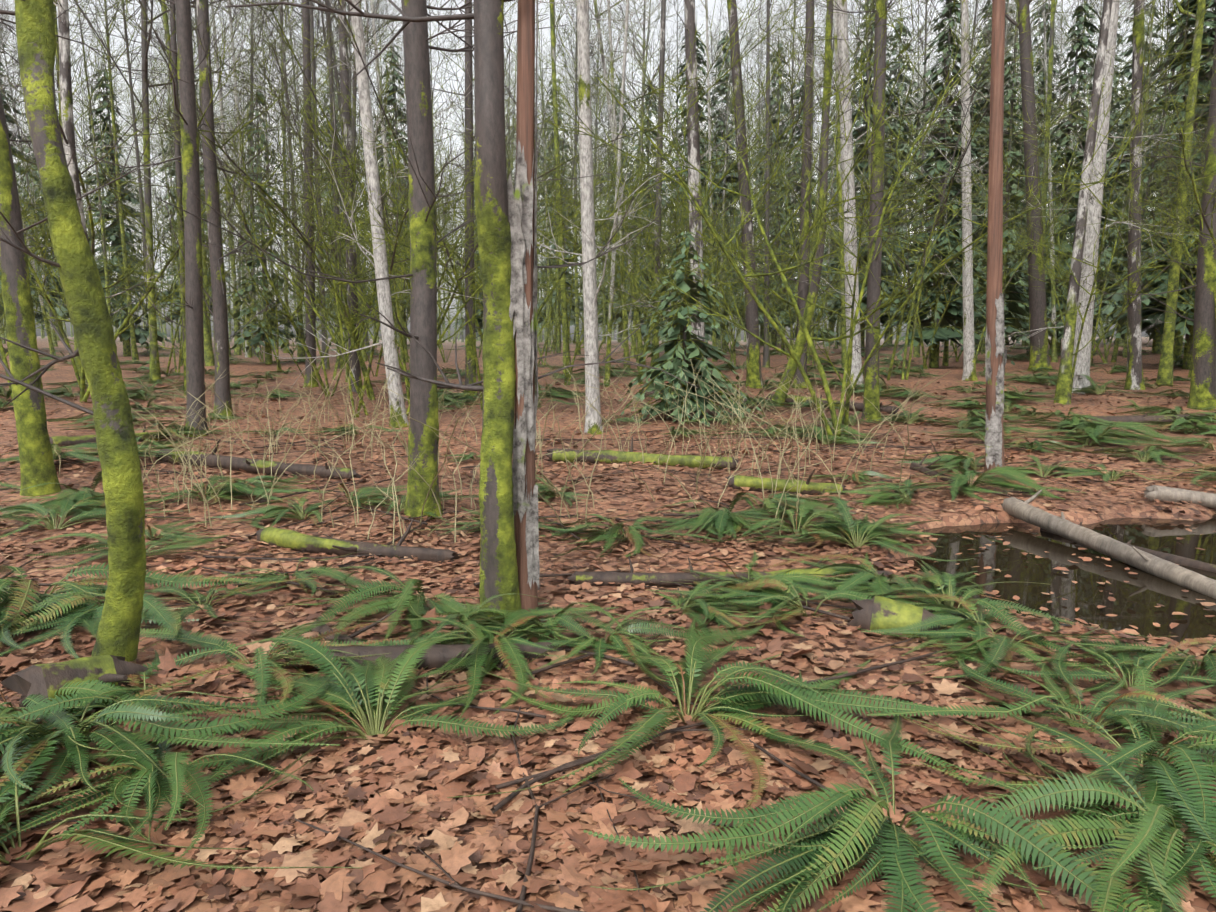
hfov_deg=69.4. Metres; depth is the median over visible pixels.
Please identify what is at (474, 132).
tree
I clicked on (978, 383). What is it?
fern
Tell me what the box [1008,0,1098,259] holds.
tree
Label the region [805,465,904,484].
fern
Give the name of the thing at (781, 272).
understory tree
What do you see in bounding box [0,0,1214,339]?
sky
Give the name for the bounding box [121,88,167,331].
tree
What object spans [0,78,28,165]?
tree
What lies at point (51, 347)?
tree
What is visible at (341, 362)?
tree
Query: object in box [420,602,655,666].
fern
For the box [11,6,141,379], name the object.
tree
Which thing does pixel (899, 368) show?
fern
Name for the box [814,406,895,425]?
fern
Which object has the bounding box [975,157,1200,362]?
understory tree
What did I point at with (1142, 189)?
understory tree
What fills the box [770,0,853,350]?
tree
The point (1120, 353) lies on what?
fern
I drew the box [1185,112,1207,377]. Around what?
tree
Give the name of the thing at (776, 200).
understory tree
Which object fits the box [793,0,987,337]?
tree
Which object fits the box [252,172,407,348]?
understory tree
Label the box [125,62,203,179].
tree
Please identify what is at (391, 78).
tree
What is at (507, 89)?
tree
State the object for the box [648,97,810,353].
understory tree
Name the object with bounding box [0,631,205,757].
fern
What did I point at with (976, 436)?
fern
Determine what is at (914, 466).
fallen tree
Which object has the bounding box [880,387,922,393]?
fern
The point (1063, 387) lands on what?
tree
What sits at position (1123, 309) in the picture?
understory tree
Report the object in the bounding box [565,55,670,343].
tree
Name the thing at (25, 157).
tree
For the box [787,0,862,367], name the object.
tree
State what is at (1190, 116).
understory tree
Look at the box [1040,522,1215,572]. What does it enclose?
fallen tree
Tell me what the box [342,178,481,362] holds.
understory tree
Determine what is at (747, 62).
tree
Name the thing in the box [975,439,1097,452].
fern
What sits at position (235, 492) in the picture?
fern
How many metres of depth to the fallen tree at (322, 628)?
4.57 m
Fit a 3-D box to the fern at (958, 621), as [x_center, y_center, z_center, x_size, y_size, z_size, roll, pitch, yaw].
[1.844,0.900,4.879,1.110,0.156,1.540,1,7,12]
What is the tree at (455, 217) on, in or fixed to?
on the ground
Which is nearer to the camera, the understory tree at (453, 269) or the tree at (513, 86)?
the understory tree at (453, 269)
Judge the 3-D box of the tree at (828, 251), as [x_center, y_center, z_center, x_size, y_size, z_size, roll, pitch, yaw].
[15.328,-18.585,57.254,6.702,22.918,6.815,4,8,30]
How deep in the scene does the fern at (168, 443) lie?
11.68 m
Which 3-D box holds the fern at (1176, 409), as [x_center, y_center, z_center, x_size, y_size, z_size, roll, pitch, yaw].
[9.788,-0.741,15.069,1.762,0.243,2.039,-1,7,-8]
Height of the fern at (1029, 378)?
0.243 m
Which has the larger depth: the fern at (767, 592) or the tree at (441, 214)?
the tree at (441, 214)
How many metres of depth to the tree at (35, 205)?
66.76 m
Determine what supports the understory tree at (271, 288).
on the ground
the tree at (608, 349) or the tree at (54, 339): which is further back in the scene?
the tree at (54, 339)
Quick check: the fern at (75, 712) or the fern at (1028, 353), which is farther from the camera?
the fern at (1028, 353)
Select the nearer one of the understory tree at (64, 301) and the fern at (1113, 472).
the fern at (1113, 472)
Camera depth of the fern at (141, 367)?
28.69 m
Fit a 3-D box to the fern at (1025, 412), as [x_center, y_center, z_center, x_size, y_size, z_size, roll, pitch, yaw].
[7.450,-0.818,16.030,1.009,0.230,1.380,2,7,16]
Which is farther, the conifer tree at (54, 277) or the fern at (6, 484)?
the conifer tree at (54, 277)
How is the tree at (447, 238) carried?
on the ground
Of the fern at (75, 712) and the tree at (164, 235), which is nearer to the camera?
the fern at (75, 712)
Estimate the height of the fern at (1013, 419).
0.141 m
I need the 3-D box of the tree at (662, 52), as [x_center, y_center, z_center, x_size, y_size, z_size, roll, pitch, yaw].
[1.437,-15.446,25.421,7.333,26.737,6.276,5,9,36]
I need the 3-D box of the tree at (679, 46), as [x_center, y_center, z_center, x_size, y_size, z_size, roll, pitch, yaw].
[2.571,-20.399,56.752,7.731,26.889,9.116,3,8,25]
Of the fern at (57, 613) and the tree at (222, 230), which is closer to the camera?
the fern at (57, 613)
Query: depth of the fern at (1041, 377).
23.13 m
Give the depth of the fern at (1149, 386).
21.02 m
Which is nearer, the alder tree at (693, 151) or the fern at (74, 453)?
the fern at (74, 453)
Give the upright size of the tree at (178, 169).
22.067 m
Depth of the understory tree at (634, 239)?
24.21 m
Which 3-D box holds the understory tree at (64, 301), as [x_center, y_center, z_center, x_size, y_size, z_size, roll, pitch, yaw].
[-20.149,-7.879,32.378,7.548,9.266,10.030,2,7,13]
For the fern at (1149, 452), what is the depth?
11.23 m
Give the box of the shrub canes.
[53,354,966,544]
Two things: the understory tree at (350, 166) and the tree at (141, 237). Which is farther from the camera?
the tree at (141, 237)
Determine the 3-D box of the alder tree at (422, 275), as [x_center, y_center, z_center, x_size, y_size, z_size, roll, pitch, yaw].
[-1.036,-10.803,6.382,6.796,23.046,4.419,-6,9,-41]
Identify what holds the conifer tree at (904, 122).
on the ground
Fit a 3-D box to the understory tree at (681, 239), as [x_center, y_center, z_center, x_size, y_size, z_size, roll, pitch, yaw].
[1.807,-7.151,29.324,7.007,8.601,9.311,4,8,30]
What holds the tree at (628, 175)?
on the ground
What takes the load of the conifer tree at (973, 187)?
on the ground
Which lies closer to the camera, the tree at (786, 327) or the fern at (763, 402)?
the fern at (763, 402)
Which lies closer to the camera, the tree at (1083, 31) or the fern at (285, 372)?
the fern at (285, 372)
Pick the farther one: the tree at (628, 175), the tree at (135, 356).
the tree at (628, 175)
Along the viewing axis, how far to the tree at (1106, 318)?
68.44 m
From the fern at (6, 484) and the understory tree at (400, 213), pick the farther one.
the understory tree at (400, 213)
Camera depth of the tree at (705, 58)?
72.43 m
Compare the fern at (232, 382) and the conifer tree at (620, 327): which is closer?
the fern at (232, 382)
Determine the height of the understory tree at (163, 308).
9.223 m
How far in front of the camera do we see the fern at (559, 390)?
19.93 m
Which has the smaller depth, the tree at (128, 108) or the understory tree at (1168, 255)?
the understory tree at (1168, 255)
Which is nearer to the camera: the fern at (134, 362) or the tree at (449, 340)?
the fern at (134, 362)
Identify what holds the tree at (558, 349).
on the ground
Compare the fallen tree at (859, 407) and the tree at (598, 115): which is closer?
the fallen tree at (859, 407)
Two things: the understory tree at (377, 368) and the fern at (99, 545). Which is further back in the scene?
the understory tree at (377, 368)
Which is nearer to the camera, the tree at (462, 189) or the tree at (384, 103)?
the tree at (384, 103)
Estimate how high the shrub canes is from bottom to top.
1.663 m
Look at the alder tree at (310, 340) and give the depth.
21.61 m
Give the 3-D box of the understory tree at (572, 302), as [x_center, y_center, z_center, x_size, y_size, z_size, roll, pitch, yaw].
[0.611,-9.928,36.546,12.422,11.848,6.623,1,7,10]
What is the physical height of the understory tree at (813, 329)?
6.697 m
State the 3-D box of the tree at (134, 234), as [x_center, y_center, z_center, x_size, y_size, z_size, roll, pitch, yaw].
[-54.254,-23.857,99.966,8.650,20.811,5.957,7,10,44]
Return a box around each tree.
[0,0,27,144]
[0,0,65,355]
[0,0,141,341]
[0,0,145,662]
[0,0,207,496]
[0,0,220,410]
[0,0,349,402]
[0,1,95,346]
[0,1,102,331]
[0,8,77,343]
[0,24,175,297]
[0,32,22,334]
[0,41,64,336]
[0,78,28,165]
[0,91,179,401]
[0,129,127,323]
[0,152,90,333]
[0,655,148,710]
[2,38,43,338]
[3,81,210,326]
[7,0,124,375]
[8,0,200,360]
[8,124,55,327]
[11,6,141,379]
[13,121,64,336]
[15,96,69,340]
[19,192,50,277]
[22,152,44,337]
[28,241,68,315]
[45,1,113,308]
[47,88,124,248]
[50,427,169,447]
[56,28,129,329]
[57,0,479,396]
[58,0,281,380]
[61,0,243,437]
[69,0,178,363]
[73,95,162,329]
[74,51,141,309]
[75,123,142,298]
[77,128,143,334]
[79,62,177,356]
[83,0,219,394]
[84,139,152,329]
[88,1,237,321]
[90,136,304,365]
[91,50,174,345]
[94,88,267,373]
[95,0,482,399]
[96,168,160,322]
[109,159,158,328]
[110,174,156,325]
[114,160,157,325]
[115,0,298,357]
[115,37,225,170]
[116,77,200,326]
[117,31,216,324]
[119,0,235,365]
[119,0,335,355]
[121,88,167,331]
[123,84,173,340]
[123,151,170,336]
[125,1,195,342]
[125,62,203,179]
[126,0,578,290]
[131,0,262,357]
[131,172,175,336]
[134,0,300,347]
[134,83,173,340]
[134,175,343,372]
[139,22,232,322]
[139,77,242,328]
[140,222,302,361]
[144,0,298,419]
[149,8,247,276]
[150,114,175,323]
[150,138,455,378]
[154,0,293,354]
[155,0,622,519]
[155,439,360,479]
[162,151,407,346]
[164,6,514,417]
[174,17,290,347]
[177,0,682,403]
[199,43,297,351]
[199,91,282,269]
[200,77,259,338]
[202,0,562,390]
[209,0,358,352]
[211,0,325,325]
[211,54,282,326]
[212,5,301,347]
[212,172,237,341]
[214,93,450,352]
[215,119,249,330]
[216,141,250,323]
[218,36,559,340]
[220,106,282,320]
[221,0,338,357]
[221,58,273,332]
[225,0,697,623]
[227,91,305,364]
[227,204,365,355]
[229,0,706,394]
[230,0,628,410]
[231,0,402,320]
[231,187,454,379]
[232,0,404,356]
[236,167,259,329]
[241,0,399,360]
[243,0,375,386]
[244,116,305,319]
[250,0,402,263]
[250,190,476,376]
[251,0,401,369]
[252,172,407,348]
[255,80,302,332]
[256,519,458,562]
[257,0,841,341]
[258,0,396,393]
[258,20,703,415]
[259,0,510,427]
[263,141,313,331]
[265,59,339,316]
[266,154,290,338]
[266,260,375,339]
[268,0,400,354]
[268,16,362,328]
[270,146,300,340]
[271,0,439,338]
[275,35,346,346]
[280,198,329,339]
[290,147,448,302]
[298,191,474,354]
[300,74,378,327]
[302,101,474,334]
[309,642,562,672]
[310,610,396,643]
[314,0,403,347]
[316,67,356,338]
[316,143,514,341]
[319,0,368,368]
[320,0,459,245]
[331,13,403,381]
[339,3,437,178]
[339,117,369,329]
[340,59,389,342]
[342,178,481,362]
[351,0,408,362]
[356,36,406,326]
[366,0,506,348]
[366,36,450,342]
[369,3,464,260]
[387,0,538,395]
[407,223,558,337]
[433,109,462,200]
[434,105,453,342]
[434,129,463,341]
[435,130,512,340]
[436,85,475,343]
[436,179,458,340]
[436,180,460,329]
[437,5,545,177]
[437,136,555,357]
[438,134,474,341]
[438,175,451,338]
[439,99,474,202]
[441,113,629,283]
[442,157,476,336]
[443,1,517,303]
[449,139,482,339]
[453,72,514,341]
[457,48,541,181]
[458,131,648,365]
[473,1,548,336]
[473,61,577,341]
[474,103,794,367]
[504,0,565,174]
[505,0,578,346]
[505,0,681,434]
[505,0,1084,443]
[505,54,542,190]
[507,0,539,610]
[507,135,569,342]
[508,145,708,360]
[512,10,580,346]
[512,74,770,350]
[513,34,860,384]
[514,85,571,341]
[515,0,655,354]
[534,79,600,344]
[534,107,579,342]
[535,48,601,290]
[537,0,591,352]
[537,0,596,372]
[537,0,620,349]
[537,20,817,400]
[537,106,573,342]
[537,148,712,384]
[537,206,624,353]
[544,42,655,339]
[545,83,607,329]
[545,436,739,469]
[550,98,609,341]
[551,0,629,328]
[552,52,644,320]
[556,19,618,322]
[556,73,787,345]
[561,62,636,343]
[562,0,677,367]
[563,0,732,368]
[563,149,738,288]
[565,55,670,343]
[566,0,718,364]
[567,0,720,357]
[568,129,860,354]
[568,556,891,586]
[570,121,626,218]
[572,134,604,343]
[574,166,773,323]
[577,82,655,342]
[579,71,643,342]
[590,17,675,328]
[591,0,767,384]
[592,0,698,347]
[599,0,663,386]
[605,83,679,350]
[607,198,785,334]
[616,225,765,426]
[622,120,665,227]
[624,129,668,342]
[628,0,721,345]
[634,39,770,340]
[637,135,685,266]
[639,389,770,403]
[641,32,746,354]
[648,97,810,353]
[661,222,785,365]
[663,71,732,222]
[664,3,750,218]
[665,0,736,361]
[668,19,760,192]
[669,0,819,388]
[689,181,932,353]
[693,0,952,404]
[699,0,798,349]
[699,0,818,247]
[700,30,763,348]
[701,7,803,181]
[701,87,866,359]
[701,95,747,244]
[704,192,815,363]
[706,37,760,345]
[708,0,861,338]
[712,0,823,228]
[713,0,1211,432]
[715,0,836,367]
[721,0,905,321]
[726,469,847,494]
[729,35,814,344]
[733,20,781,345]
[734,88,758,341]
[737,0,864,387]
[738,126,761,340]
[739,131,917,366]
[741,34,791,347]
[745,98,772,244]
[747,6,820,344]
[747,35,840,363]
[750,0,931,385]
[751,67,800,344]
[758,74,841,353]
[759,2,888,352]
[765,0,1031,420]
[766,394,898,413]
[769,0,1081,379]
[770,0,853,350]
[773,5,834,344]
[780,104,1070,368]
[785,0,905,348]
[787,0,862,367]
[788,69,835,218]
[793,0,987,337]
[801,0,896,346]
[812,3,934,331]
[813,92,856,342]
[814,0,925,350]
[817,77,863,345]
[847,595,941,639]
[852,70,934,344]
[853,90,910,347]
[854,0,1014,356]
[856,70,1149,360]
[859,10,930,346]
[881,0,1014,367]
[886,20,1204,360]
[886,32,948,330]
[887,0,1035,365]
[893,0,1017,380]
[893,86,931,344]
[894,53,942,317]
[898,25,943,343]
[899,0,977,338]
[899,104,919,341]
[901,1,987,329]
[901,15,955,282]
[904,20,959,344]
[908,41,989,346]
[910,453,964,484]
[913,0,1038,345]
[921,0,1028,345]
[921,0,1042,351]
[934,0,1072,347]
[941,35,1062,357]
[943,213,1028,353]
[948,0,1065,352]
[957,0,1079,327]
[961,0,1141,404]
[962,0,1215,396]
[966,42,1209,364]
[973,0,1130,361]
[975,0,1119,370]
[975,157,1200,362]
[975,191,1161,352]
[984,0,1006,476]
[985,11,1056,299]
[1001,490,1215,598]
[1003,0,1172,329]
[1004,0,1127,355]
[1004,0,1206,393]
[1004,127,1042,346]
[1005,0,1072,345]
[1005,3,1068,342]
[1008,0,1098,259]
[1009,0,1116,275]
[1016,76,1206,316]
[1019,0,1164,253]
[1019,50,1060,345]
[1024,0,1124,360]
[1032,19,1118,225]
[1034,0,1130,352]
[1037,72,1080,194]
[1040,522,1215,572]
[1045,8,1129,341]
[1055,0,1215,410]
[1060,0,1212,389]
[1064,22,1130,244]
[1068,0,1209,385]
[1076,122,1197,269]
[1077,14,1215,323]
[1079,0,1214,361]
[1079,91,1128,341]
[1085,412,1215,425]
[1090,49,1215,319]
[1093,22,1200,353]
[1094,0,1177,345]
[1094,0,1215,368]
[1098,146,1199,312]
[1108,0,1168,357]
[1109,2,1213,136]
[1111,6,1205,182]
[1113,0,1170,295]
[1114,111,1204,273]
[1115,0,1188,332]
[1115,48,1213,205]
[1126,58,1210,240]
[1127,3,1208,335]
[1141,114,1215,224]
[1144,485,1215,507]
[1146,18,1212,341]
[1151,95,1202,360]
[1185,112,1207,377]
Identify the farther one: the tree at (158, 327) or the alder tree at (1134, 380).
the tree at (158, 327)
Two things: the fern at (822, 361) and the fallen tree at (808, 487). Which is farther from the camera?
the fern at (822, 361)
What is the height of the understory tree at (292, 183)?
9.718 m
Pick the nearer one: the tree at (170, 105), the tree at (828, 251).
the tree at (170, 105)
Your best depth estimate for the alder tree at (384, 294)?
14.10 m
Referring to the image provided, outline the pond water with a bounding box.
[891,514,1215,644]
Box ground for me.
[0,336,1215,911]
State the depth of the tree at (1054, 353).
35.27 m
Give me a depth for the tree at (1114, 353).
32.94 m
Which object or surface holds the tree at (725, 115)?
on the ground
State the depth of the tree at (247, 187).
82.59 m
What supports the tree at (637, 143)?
on the ground
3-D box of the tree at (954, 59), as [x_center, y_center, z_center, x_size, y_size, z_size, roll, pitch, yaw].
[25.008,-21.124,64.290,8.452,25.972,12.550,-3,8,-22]
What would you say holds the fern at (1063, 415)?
on the ground
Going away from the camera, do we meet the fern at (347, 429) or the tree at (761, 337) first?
the fern at (347, 429)
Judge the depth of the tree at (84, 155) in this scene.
69.99 m
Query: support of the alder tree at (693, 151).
on the ground
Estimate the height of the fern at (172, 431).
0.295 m
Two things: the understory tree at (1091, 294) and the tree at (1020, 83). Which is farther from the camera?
the tree at (1020, 83)
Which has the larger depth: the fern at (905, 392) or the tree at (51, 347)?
the tree at (51, 347)
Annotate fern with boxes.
[0,385,49,396]
[0,390,48,407]
[0,442,169,467]
[0,481,20,488]
[0,495,197,537]
[0,562,284,649]
[0,567,202,658]
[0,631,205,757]
[0,634,331,753]
[0,648,339,844]
[0,689,152,764]
[0,720,361,870]
[0,722,313,867]
[2,471,187,518]
[26,532,231,569]
[39,351,74,360]
[42,378,136,386]
[43,381,143,388]
[45,381,85,397]
[47,408,171,424]
[51,434,206,455]
[66,420,185,429]
[75,519,230,544]
[79,445,186,463]
[79,625,583,831]
[119,360,164,364]
[121,363,149,370]
[124,377,182,393]
[125,377,179,383]
[126,369,172,379]
[127,390,186,400]
[128,391,162,396]
[129,398,185,411]
[134,421,223,435]
[135,418,239,439]
[140,367,183,376]
[140,617,433,735]
[141,379,183,383]
[142,407,244,421]
[145,474,305,509]
[145,578,314,640]
[155,382,257,390]
[160,474,314,498]
[205,367,214,373]
[205,371,234,378]
[206,390,250,394]
[207,548,373,596]
[208,495,351,528]
[213,381,241,388]
[229,359,255,363]
[230,371,295,378]
[230,423,304,436]
[231,389,306,397]
[234,379,272,387]
[269,367,295,373]
[270,357,318,362]
[277,566,483,644]
[289,483,406,509]
[298,424,408,436]
[314,603,650,717]
[334,489,478,521]
[362,376,404,383]
[387,393,452,401]
[400,375,457,380]
[410,494,594,535]
[416,593,599,669]
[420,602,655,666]
[437,366,480,373]
[437,373,463,378]
[437,388,478,396]
[438,392,478,406]
[438,398,514,408]
[439,392,482,400]
[439,397,474,402]
[440,451,479,462]
[447,618,985,834]
[470,475,599,506]
[514,399,584,406]
[516,606,714,685]
[535,378,584,395]
[538,362,577,369]
[538,390,578,398]
[540,513,721,558]
[550,369,584,379]
[563,368,625,375]
[567,377,611,385]
[583,697,1157,911]
[599,353,630,361]
[599,366,632,371]
[599,370,642,376]
[602,411,649,423]
[611,364,636,369]
[639,493,810,541]
[651,563,970,639]
[651,579,782,642]
[660,550,901,615]
[665,423,719,438]
[684,412,798,425]
[685,499,943,551]
[707,418,809,436]
[708,359,743,369]
[727,490,855,520]
[734,547,1017,614]
[735,496,973,561]
[737,361,765,368]
[741,386,806,408]
[749,419,831,437]
[759,378,806,388]
[760,350,789,355]
[766,371,833,377]
[770,424,880,440]
[783,425,878,445]
[784,364,842,371]
[785,400,839,408]
[796,560,1166,657]
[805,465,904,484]
[810,379,841,385]
[814,355,840,363]
[814,381,884,386]
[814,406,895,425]
[819,479,930,508]
[835,382,884,393]
[839,376,908,390]
[839,583,1087,670]
[852,400,965,424]
[853,387,897,394]
[862,388,952,398]
[863,369,917,375]
[867,635,1215,789]
[870,466,1084,501]
[879,355,915,365]
[879,356,890,361]
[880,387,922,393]
[886,449,1010,472]
[887,658,1215,903]
[891,618,1164,687]
[892,365,924,373]
[899,714,1215,911]
[905,370,941,377]
[906,364,926,372]
[914,400,1006,408]
[914,416,1028,428]
[921,428,1049,445]
[924,624,1215,741]
[928,398,1021,408]
[936,385,985,392]
[938,424,1049,439]
[942,409,1020,418]
[957,377,985,385]
[957,401,1046,411]
[960,413,1035,420]
[961,417,1036,430]
[963,391,1032,401]
[964,382,1066,401]
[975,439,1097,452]
[980,367,1020,374]
[1003,406,1048,416]
[1004,374,1051,382]
[1004,375,1026,381]
[1005,415,1150,430]
[1006,371,1056,380]
[1006,386,1054,395]
[1006,455,1110,477]
[1007,355,1029,360]
[1007,418,1115,429]
[1009,351,1028,358]
[1013,349,1059,354]
[1015,367,1058,372]
[1016,421,1194,445]
[1026,378,1091,385]
[1026,407,1084,418]
[1026,426,1154,437]
[1031,372,1057,378]
[1038,640,1215,690]
[1046,375,1155,394]
[1049,426,1159,445]
[1053,464,1201,486]
[1060,445,1212,466]
[1090,367,1154,373]
[1091,358,1107,364]
[1099,381,1124,385]
[1109,351,1148,355]
[1113,406,1215,420]
[1118,400,1184,412]
[1119,382,1188,388]
[1137,415,1215,431]
[1139,389,1189,398]
[1139,415,1215,422]
[1139,437,1213,451]
[1142,423,1211,434]
[1144,376,1190,380]
[1147,360,1182,366]
[1148,464,1215,482]
[1158,687,1215,721]
[1159,388,1188,396]
[1173,353,1183,363]
[1191,463,1215,487]
[1192,427,1215,434]
[1193,398,1215,410]
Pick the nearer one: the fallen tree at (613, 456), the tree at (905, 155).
the fallen tree at (613, 456)
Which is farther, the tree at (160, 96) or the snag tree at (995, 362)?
the tree at (160, 96)
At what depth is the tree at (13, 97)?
62.39 m
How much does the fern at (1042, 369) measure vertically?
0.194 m
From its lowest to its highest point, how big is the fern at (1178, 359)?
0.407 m
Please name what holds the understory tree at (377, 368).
on the ground
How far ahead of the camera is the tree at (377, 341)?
68.64 m
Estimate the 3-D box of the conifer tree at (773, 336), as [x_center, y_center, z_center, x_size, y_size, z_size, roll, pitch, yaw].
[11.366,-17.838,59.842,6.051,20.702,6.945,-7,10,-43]
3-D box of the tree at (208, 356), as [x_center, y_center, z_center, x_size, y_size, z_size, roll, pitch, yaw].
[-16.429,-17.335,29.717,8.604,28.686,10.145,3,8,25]
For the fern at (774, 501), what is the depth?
8.15 m
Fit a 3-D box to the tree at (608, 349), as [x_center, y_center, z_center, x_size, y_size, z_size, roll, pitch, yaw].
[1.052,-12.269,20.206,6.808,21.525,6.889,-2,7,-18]
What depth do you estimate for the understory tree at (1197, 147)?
19.78 m
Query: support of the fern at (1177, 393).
on the ground
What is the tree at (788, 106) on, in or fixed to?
on the ground
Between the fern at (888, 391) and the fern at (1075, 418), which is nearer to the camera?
the fern at (1075, 418)
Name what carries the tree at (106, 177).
on the ground
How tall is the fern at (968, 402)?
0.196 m
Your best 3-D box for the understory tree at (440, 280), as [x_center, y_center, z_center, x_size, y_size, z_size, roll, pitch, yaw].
[-2.344,-4.028,15.293,8.056,6.807,4.610,-1,7,-10]
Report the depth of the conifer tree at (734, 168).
53.61 m
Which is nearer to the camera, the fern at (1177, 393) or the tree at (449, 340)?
the fern at (1177, 393)
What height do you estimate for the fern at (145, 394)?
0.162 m
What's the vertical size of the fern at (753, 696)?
0.267 m
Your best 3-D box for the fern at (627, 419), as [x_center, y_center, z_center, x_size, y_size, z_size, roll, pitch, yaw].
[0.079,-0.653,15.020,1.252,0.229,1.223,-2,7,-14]
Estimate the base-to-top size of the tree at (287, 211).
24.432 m
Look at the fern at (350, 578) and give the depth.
5.60 m
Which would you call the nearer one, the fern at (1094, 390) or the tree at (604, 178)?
the fern at (1094, 390)
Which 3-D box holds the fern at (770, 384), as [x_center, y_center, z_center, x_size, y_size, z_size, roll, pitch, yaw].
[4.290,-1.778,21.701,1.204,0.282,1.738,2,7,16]
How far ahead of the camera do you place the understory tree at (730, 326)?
32.59 m
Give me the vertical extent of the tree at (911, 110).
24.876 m
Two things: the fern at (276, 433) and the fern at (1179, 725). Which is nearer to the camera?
the fern at (1179, 725)
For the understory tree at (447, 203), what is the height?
10.650 m
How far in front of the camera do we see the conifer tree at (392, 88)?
56.18 m
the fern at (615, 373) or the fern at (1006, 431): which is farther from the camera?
the fern at (615, 373)
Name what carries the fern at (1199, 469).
on the ground
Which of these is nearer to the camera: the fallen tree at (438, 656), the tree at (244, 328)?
the fallen tree at (438, 656)
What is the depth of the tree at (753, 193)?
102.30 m
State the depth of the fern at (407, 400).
19.30 m
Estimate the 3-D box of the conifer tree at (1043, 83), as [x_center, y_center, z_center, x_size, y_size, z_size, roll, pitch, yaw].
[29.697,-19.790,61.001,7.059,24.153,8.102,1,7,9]
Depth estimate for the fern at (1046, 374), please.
24.09 m
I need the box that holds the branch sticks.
[0,428,1214,911]
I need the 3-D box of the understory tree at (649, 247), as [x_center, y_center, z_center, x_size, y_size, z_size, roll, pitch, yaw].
[2.130,-6.189,24.160,10.469,8.467,8.038,4,8,27]
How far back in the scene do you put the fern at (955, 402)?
17.30 m
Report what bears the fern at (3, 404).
on the ground
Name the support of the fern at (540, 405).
on the ground
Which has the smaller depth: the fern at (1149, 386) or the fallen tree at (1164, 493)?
the fallen tree at (1164, 493)
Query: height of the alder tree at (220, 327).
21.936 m
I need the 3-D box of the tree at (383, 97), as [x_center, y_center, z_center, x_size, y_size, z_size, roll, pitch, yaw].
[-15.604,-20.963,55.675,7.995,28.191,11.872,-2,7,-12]
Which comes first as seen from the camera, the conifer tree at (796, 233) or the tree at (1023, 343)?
the conifer tree at (796, 233)
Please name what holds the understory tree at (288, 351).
on the ground
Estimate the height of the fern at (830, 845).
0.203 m
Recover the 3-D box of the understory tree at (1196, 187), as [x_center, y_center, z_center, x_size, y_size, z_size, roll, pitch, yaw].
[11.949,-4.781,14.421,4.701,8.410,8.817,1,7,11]
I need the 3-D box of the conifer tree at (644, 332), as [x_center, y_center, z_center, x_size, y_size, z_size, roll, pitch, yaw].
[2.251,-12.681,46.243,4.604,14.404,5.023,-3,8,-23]
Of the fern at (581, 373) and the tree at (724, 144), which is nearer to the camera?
the fern at (581, 373)
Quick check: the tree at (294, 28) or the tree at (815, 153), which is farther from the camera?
the tree at (815, 153)
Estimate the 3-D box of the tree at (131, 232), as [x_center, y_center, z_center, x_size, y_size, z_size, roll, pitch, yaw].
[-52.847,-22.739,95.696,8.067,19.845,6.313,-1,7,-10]
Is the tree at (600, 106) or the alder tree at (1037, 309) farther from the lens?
the tree at (600, 106)
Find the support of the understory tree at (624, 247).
on the ground
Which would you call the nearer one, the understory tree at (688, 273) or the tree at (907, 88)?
the understory tree at (688, 273)
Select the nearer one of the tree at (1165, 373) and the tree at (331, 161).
the tree at (1165, 373)
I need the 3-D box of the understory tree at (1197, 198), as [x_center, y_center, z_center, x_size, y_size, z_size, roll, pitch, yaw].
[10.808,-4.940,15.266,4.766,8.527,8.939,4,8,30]
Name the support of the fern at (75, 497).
on the ground
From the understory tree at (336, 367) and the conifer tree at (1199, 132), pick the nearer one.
the understory tree at (336, 367)
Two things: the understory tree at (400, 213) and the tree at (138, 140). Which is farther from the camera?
the tree at (138, 140)
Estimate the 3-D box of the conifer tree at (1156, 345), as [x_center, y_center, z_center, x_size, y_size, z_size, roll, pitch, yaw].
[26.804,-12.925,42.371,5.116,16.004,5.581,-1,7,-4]
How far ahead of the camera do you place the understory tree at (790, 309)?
36.67 m
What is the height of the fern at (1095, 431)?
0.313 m
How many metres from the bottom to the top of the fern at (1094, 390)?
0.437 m
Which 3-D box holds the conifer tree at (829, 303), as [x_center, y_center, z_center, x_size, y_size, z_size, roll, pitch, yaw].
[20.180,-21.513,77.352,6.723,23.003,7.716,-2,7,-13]
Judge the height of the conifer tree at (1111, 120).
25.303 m
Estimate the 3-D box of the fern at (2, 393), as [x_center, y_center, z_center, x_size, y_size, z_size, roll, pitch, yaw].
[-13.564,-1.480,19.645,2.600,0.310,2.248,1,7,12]
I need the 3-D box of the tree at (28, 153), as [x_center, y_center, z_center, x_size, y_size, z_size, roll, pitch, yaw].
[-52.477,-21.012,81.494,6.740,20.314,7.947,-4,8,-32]
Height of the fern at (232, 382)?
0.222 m
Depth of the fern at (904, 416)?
15.00 m
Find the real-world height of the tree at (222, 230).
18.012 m
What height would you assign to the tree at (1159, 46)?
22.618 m
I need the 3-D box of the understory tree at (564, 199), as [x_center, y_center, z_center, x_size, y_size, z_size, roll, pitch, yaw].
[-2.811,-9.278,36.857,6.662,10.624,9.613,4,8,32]
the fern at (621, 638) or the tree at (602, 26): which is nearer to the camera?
the fern at (621, 638)
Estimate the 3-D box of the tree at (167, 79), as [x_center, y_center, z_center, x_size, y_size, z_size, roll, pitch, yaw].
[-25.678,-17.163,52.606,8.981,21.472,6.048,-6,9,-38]

